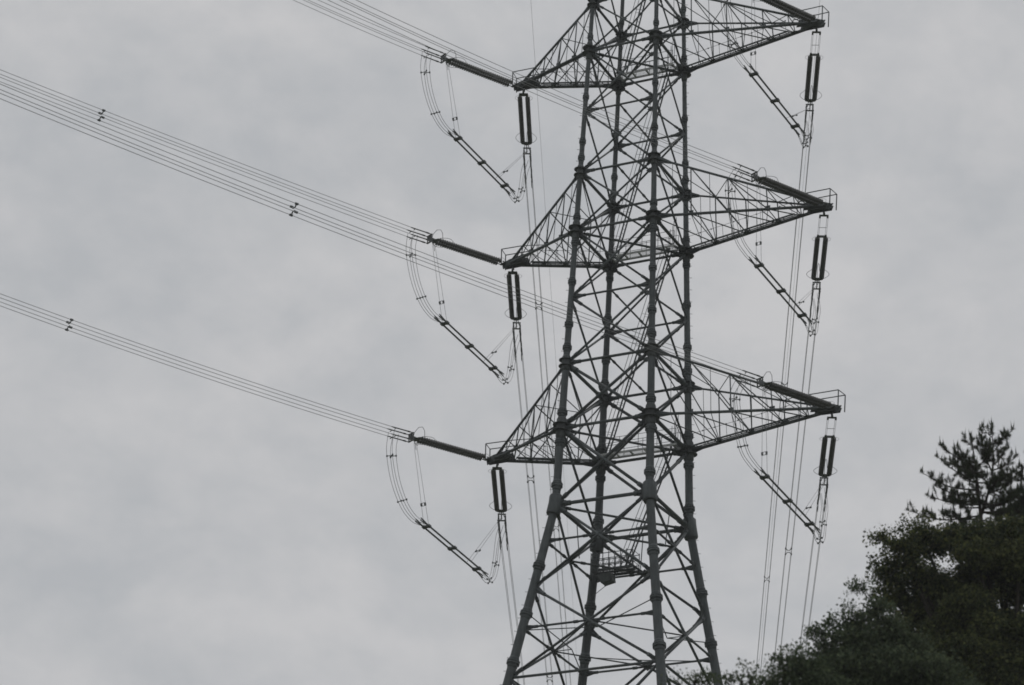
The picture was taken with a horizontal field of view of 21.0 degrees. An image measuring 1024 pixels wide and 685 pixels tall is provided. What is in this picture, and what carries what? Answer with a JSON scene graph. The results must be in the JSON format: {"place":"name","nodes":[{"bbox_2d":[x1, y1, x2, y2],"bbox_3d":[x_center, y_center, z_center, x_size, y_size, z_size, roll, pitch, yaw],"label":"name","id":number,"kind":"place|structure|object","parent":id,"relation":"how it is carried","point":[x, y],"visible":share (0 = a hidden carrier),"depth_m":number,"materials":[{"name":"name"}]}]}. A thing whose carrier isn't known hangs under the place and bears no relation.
{"place":"outdoors","nodes":[
{"label":"outdoors","id":0,"kind":"place"},
{"bbox_2d":[0,0,1023,684],"label":"sky","id":1,"kind":"structure","parent":0,"point":[161,524],"materials":[{"name":"grey"}]},
{"bbox_3d":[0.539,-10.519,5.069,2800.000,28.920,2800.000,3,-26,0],"label":"ground","id":2,"kind":"structure","parent":0,"visible":0},
{"bbox_2d":[485,0,845,684],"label":"transmission tower","id":3,"kind":"structure","parent":2,"relation":"on","point":[601,462],"depth_m":182.35,"materials":[{"name":"metal"}]},
{"bbox_2d":[387,426,490,460],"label":"insulator string","id":4,"kind":"object","parent":3,"relation":"attached to","point":[436,444],"visible":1,"depth_m":181.49,"materials":[{"name":"ceramic"}]},
{"bbox_2d":[1,294,410,439],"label":"conductor bundle","id":5,"kind":"object","parent":4,"relation":"attached to","point":[69,326],"visible":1,"depth_m":170.83,"materials":[{"name":"metal"}]},
{"bbox_2d":[406,227,506,265],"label":"insulator string","id":6,"kind":"object","parent":3,"relation":"attached to","point":[467,251],"visible":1,"depth_m":187.72,"materials":[{"name":"ceramic"}]},
{"bbox_2d":[0,69,425,239],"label":"conductor bundle","id":7,"kind":"object","parent":6,"relation":"attached to","point":[100,113],"visible":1,"depth_m":176.21,"materials":[{"name":"metal"}]},
{"bbox_2d":[421,46,517,87],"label":"insulator string","id":8,"kind":"object","parent":3,"relation":"attached to","point":[461,65],"visible":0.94,"depth_m":193.84,"materials":[{"name":"ceramic"}]},
{"bbox_2d":[294,0,424,54],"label":"conductor bundle","id":9,"kind":"object","parent":8,"relation":"attached to","point":[363,26],"visible":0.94,"depth_m":188.90,"materials":[{"name":"metal"}]},
{"bbox_2d":[488,463,511,550],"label":"insulator string","id":10,"kind":"object","parent":3,"relation":"hanging from","point":[503,509],"visible":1,"depth_m":187.01,"materials":[{"name":"ceramic"}]},
{"bbox_2d":[386,432,504,583],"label":"jumper","id":11,"kind":"object","parent":10,"relation":"hanging from","point":[452,548],"visible":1,"depth_m":180.15,"materials":[{"name":"metal"}]},
{"bbox_2d":[498,517,524,682],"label":"conductor bundle","id":12,"kind":"object","parent":10,"relation":"attached to","point":[513,598],"visible":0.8,"depth_m":201.31,"materials":[{"name":"metal"}]},
{"bbox_2d":[504,267,526,360],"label":"insulator string","id":13,"kind":"object","parent":3,"relation":"hanging from","point":[519,309],"visible":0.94,"depth_m":193.38,"materials":[{"name":"ceramic"}]},
{"bbox_2d":[406,231,519,384],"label":"jumper","id":14,"kind":"object","parent":13,"relation":"hanging from","point":[470,345],"visible":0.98,"depth_m":186.23,"materials":[{"name":"metal"}]},
{"bbox_2d":[513,329,552,684],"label":"conductor bundle","id":15,"kind":"object","parent":13,"relation":"attached to","point":[533,481],"visible":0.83,"depth_m":220.92,"materials":[{"name":"metal"}]},
{"bbox_2d":[516,89,536,187],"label":"insulator string","id":16,"kind":"object","parent":3,"relation":"hanging from","point":[528,120],"visible":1,"depth_m":199.27,"materials":[{"name":"ceramic"}]},
{"bbox_2d":[420,50,529,202],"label":"jumper","id":17,"kind":"object","parent":16,"relation":"hanging from","point":[480,163],"visible":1,"depth_m":192.35,"materials":[{"name":"metal"}]},
{"bbox_2d":[523,152,570,684],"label":"conductor bundle","id":18,"kind":"object","parent":16,"relation":"attached to","point":[543,397],"visible":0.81,"depth_m":231.90,"materials":[{"name":"metal"}]},
{"bbox_2d":[531,8,576,653],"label":"earth wire","id":19,"kind":"object","parent":3,"relation":"attached to","point":[550,284],"visible":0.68,"depth_m":249.85,"materials":[{"name":"metal"}]},
{"bbox_2d":[732,164,827,206],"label":"insulator string","id":20,"kind":"object","parent":3,"relation":"attached to","point":[790,191],"visible":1,"depth_m":178.01,"materials":[{"name":"ceramic"}]},
{"bbox_2d":[328,0,736,173],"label":"conductor bundle","id":21,"kind":"object","parent":20,"relation":"attached to","point":[532,85],"visible":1,"depth_m":165.87,"materials":[{"name":"metal"}]},
{"bbox_2d":[737,370,835,408],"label":"insulator string","id":22,"kind":"object","parent":3,"relation":"attached to","point":[795,394],"visible":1,"depth_m":171.49,"materials":[{"name":"ceramic"}]},
{"bbox_2d":[0,84,741,379],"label":"conductor bundle","id":23,"kind":"object","parent":22,"relation":"attached to","point":[294,211],"visible":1,"depth_m":151.87,"materials":[{"name":"metal"}]},
{"bbox_2d":[758,3,819,671],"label":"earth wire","id":24,"kind":"object","parent":3,"relation":"attached to","point":[789,332],"visible":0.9,"depth_m":253.98,"materials":[{"name":"metal"}]},
{"bbox_2d":[760,0,819,22],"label":"insulator string","id":25,"kind":"object","parent":3,"relation":"attached to","point":[794,11],"visible":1,"depth_m":185.37,"materials":[{"name":"ceramic"}]},
{"bbox_2d":[800,27,822,142],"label":"insulator string","id":26,"kind":"object","parent":3,"relation":"hanging from","point":[807,90],"visible":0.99,"depth_m":192.39,"materials":[{"name":"ceramic"}]},
{"bbox_2d":[720,0,813,147],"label":"jumper","id":27,"kind":"object","parent":26,"relation":"hanging from","point":[776,99],"visible":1,"depth_m":182.44,"materials":[{"name":"metal"}]},
{"bbox_2d":[755,137,809,681],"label":"conductor bundle","id":28,"kind":"object","parent":26,"relation":"attached to","point":[785,402],"visible":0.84,"depth_m":233.72,"materials":[{"name":"metal"}]},
{"bbox_2d":[806,211,830,318],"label":"insulator string","id":29,"kind":"object","parent":3,"relation":"hanging from","point":[814,269],"visible":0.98,"depth_m":185.93,"materials":[{"name":"ceramic"}]},
{"bbox_2d":[725,168,820,336],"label":"jumper","id":30,"kind":"object","parent":29,"relation":"hanging from","point":[778,291],"visible":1,"depth_m":175.90,"materials":[{"name":"metal"}]},
{"bbox_2d":[772,314,816,675],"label":"conductor bundle","id":31,"kind":"object","parent":29,"relation":"attached to","point":[792,488],"visible":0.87,"depth_m":218.94,"materials":[{"name":"metal"}]},
{"bbox_2d":[813,413,838,511],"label":"insulator string","id":32,"kind":"object","parent":3,"relation":"hanging from","point":[824,476],"visible":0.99,"depth_m":179.38,"materials":[{"name":"ceramic"}]},
{"bbox_2d":[729,375,827,543],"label":"jumper","id":33,"kind":"object","parent":32,"relation":"hanging from","point":[787,501],"visible":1,"depth_m":169.70,"materials":[{"name":"metal"}]},
{"bbox_2d":[799,486,823,656],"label":"conductor bundle","id":34,"kind":"object","parent":32,"relation":"attached to","point":[814,579],"visible":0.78,"depth_m":197.07,"materials":[{"name":"metal"}]},
{"bbox_2d":[660,664,722,684],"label":"broadleaf tree","id":35,"kind":"object","parent":2,"relation":"on","point":[696,681],"visible":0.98,"depth_m":77.66,"materials":[{"name":"green plant"}]},
{"bbox_2d":[710,657,775,684],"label":"broadleaf tree","id":36,"kind":"object","parent":2,"relation":"on","point":[749,676],"visible":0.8,"depth_m":75.59,"materials":[{"name":"green plant"}]},
{"bbox_2d":[750,639,854,684],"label":"broadleaf tree","id":37,"kind":"object","parent":2,"relation":"on","point":[805,670],"visible":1,"depth_m":73.48,"materials":[{"name":"green plant"}]},
{"bbox_2d":[789,574,985,684],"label":"broadleaf tree","id":38,"kind":"object","parent":2,"relation":"on","point":[881,649],"visible":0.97,"depth_m":81.81,"materials":[{"name":"green plant"}]},
{"bbox_2d":[862,506,1023,684],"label":"broadleaf tree","id":39,"kind":"object","parent":2,"relation":"on","point":[970,622],"visible":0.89,"depth_m":88.92,"materials":[{"name":"green plant"}]},
{"bbox_2d":[905,417,1022,527],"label":"pine tree","id":40,"kind":"object","parent":2,"relation":"on","point":[993,484],"visible":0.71,"depth_m":97.75,"materials":[{"name":"green plant"}]},
{"bbox_2d":[994,449,1023,526],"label":"pine tree","id":41,"kind":"object","parent":2,"relation":"on","point":[1016,507],"visible":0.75,"depth_m":94.02,"materials":[{"name":"green plant"}]}
]}

